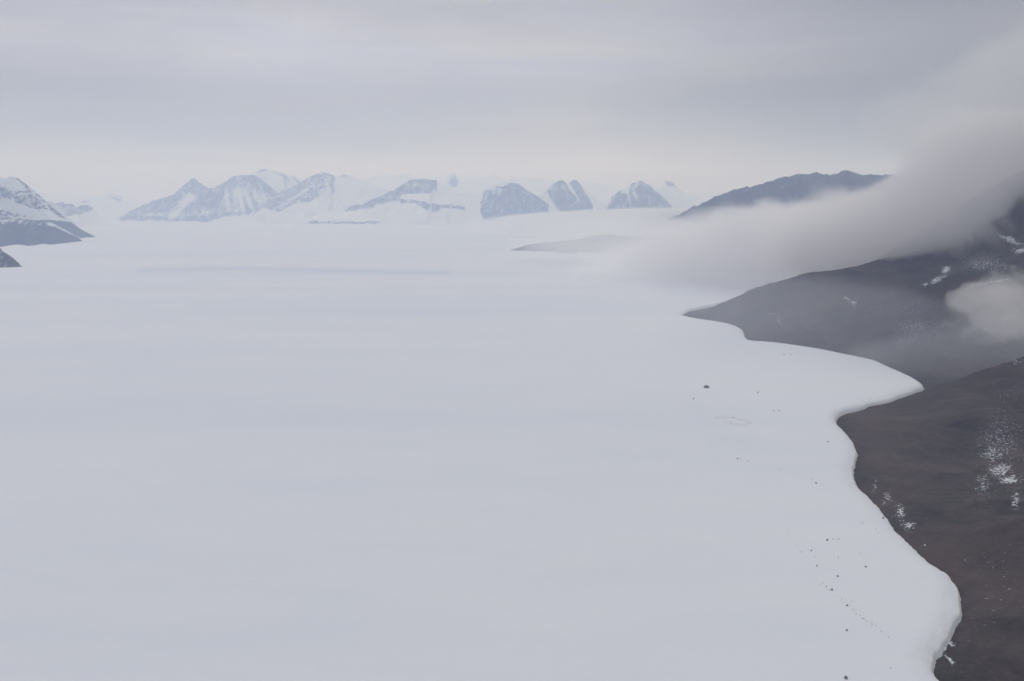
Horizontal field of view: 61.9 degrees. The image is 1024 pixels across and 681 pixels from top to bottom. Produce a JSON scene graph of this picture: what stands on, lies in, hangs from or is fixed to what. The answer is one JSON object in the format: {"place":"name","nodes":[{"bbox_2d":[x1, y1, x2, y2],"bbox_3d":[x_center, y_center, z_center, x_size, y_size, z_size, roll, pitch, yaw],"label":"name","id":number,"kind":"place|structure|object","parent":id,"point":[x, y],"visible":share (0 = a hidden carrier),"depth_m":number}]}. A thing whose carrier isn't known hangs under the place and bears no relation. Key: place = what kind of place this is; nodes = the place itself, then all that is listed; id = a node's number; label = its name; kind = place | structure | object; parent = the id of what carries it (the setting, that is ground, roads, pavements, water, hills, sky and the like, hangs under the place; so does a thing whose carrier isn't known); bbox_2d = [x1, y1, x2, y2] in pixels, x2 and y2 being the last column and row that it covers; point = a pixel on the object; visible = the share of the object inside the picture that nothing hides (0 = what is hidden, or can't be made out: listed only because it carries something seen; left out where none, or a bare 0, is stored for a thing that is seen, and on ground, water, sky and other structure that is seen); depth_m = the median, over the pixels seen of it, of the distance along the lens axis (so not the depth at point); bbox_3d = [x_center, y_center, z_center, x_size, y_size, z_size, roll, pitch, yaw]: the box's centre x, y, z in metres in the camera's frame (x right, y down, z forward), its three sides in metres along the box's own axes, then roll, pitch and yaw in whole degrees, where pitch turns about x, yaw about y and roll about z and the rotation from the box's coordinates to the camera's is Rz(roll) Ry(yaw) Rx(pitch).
{"place":"outdoors","nodes":[
{"label":"outdoors","id":0,"kind":"place"},
{"bbox_2d":[0,248,21,266],"bbox_3d":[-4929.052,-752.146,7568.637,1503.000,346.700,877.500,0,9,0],"label":"rock outcrop","id":1,"kind":"object","parent":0,"point":[6,260],"visible":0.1,"depth_m":7519.62},
{"bbox_2d":[0,176,78,227],"bbox_3d":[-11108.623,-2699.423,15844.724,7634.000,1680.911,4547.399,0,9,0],"label":"snowy mountain","id":2,"kind":"structure","parent":0,"point":[19,198],"depth_m":15907.68},
{"bbox_2d":[0,217,94,246],"bbox_3d":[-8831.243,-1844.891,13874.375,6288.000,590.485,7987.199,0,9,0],"label":"headland","id":3,"kind":"structure","parent":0,"point":[20,231],"depth_m":12954.17},
{"bbox_2d":[56,202,128,225],"bbox_3d":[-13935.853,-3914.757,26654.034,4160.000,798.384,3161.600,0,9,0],"label":"mountain","id":4,"kind":"structure","parent":0,"point":[85,215],"depth_m":26291.86},
{"bbox_2d":[68,195,137,219],"bbox_3d":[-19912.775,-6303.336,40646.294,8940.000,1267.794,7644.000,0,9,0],"label":"snowy mountain","id":5,"kind":"structure","parent":0,"point":[113,207],"depth_m":39577.38},
{"bbox_2d":[114,175,278,222],"bbox_3d":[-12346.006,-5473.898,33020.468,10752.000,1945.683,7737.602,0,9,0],"label":"mountain","id":6,"kind":"structure","parent":0,"point":[239,199],"depth_m":32877.72},
{"bbox_2d":[213,168,299,191],"bbox_3d":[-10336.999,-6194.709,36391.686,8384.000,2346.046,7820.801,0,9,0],"label":"snowy mountain","id":7,"kind":"structure","parent":0,"point":[278,181],"depth_m":36148.63},
{"bbox_2d":[254,172,389,223],"bbox_3d":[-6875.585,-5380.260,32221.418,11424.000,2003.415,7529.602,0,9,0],"label":"mountain","id":8,"kind":"structure","parent":0,"point":[304,201],"depth_m":31659.70},
{"bbox_2d":[309,211,379,223],"bbox_3d":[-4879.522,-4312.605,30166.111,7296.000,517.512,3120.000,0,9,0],"label":"snow foothills","id":9,"kind":"structure","parent":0,"point":[338,217],"depth_m":28971.42},
{"bbox_2d":[40,174,722,207],"bbox_3d":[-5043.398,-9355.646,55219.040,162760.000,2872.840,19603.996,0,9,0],"label":"snow plateau","id":10,"kind":"structure","parent":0,"point":[602,193],"depth_m":53637.84},
{"bbox_2d":[345,179,475,224],"bbox_3d":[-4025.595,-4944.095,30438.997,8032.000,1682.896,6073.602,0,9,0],"label":"mountain","id":11,"kind":"structure","parent":0,"point":[422,202],"depth_m":29624.48},
{"bbox_2d":[443,171,478,193],"bbox_3d":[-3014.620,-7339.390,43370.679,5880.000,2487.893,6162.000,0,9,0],"label":"snowy mountain","id":12,"kind":"structure","parent":0,"point":[452,181],"depth_m":42323.17},
{"bbox_2d":[0,222,961,680],"bbox_3d":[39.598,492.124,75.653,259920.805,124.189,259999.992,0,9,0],"label":"glacier","id":13,"kind":"object","parent":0,"point":[338,452],"visible":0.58,"depth_m":1659.48},
{"bbox_2d":[465,181,554,223],"bbox_3d":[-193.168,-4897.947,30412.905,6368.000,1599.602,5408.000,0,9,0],"label":"mountain","id":14,"kind":"structure","parent":0,"point":[508,202],"depth_m":30136.37},
{"bbox_2d":[0,0,1023,199],"label":"sky","id":15,"kind":"structure","parent":0,"point":[133,99]},
{"bbox_2d":[539,179,604,223],"bbox_3d":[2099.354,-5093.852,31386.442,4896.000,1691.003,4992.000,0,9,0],"label":"mountain","id":16,"kind":"structure","parent":0,"point":[574,201],"depth_m":30960.09},
{"bbox_2d":[513,232,759,254],"bbox_3d":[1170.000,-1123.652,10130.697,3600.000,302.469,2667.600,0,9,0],"label":"rock island","id":17,"kind":"object","parent":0,"point":[700,243],"visible":0.52,"depth_m":10149.22},
{"bbox_2d":[595,180,684,223],"bbox_3d":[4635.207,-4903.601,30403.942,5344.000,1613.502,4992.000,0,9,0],"label":"mountain","id":18,"kind":"structure","parent":0,"point":[640,202],"depth_m":30174.64},
{"bbox_2d":[657,181,707,210],"bbox_3d":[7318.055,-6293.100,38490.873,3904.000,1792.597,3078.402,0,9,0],"label":"snowy mountain","id":19,"kind":"structure","parent":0,"point":[672,192],"depth_m":37459.88},
{"bbox_2d":[638,170,988,246],"bbox_3d":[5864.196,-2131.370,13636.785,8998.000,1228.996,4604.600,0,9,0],"label":"mountain","id":20,"kind":"structure","parent":0,"point":[845,208],"depth_m":13133.43},
{"bbox_2d":[683,170,1023,680],"bbox_3d":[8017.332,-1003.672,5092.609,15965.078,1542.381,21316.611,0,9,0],"label":"rocky land","id":21,"kind":"structure","parent":0,"point":[936,310],"depth_m":2290.56}
]}

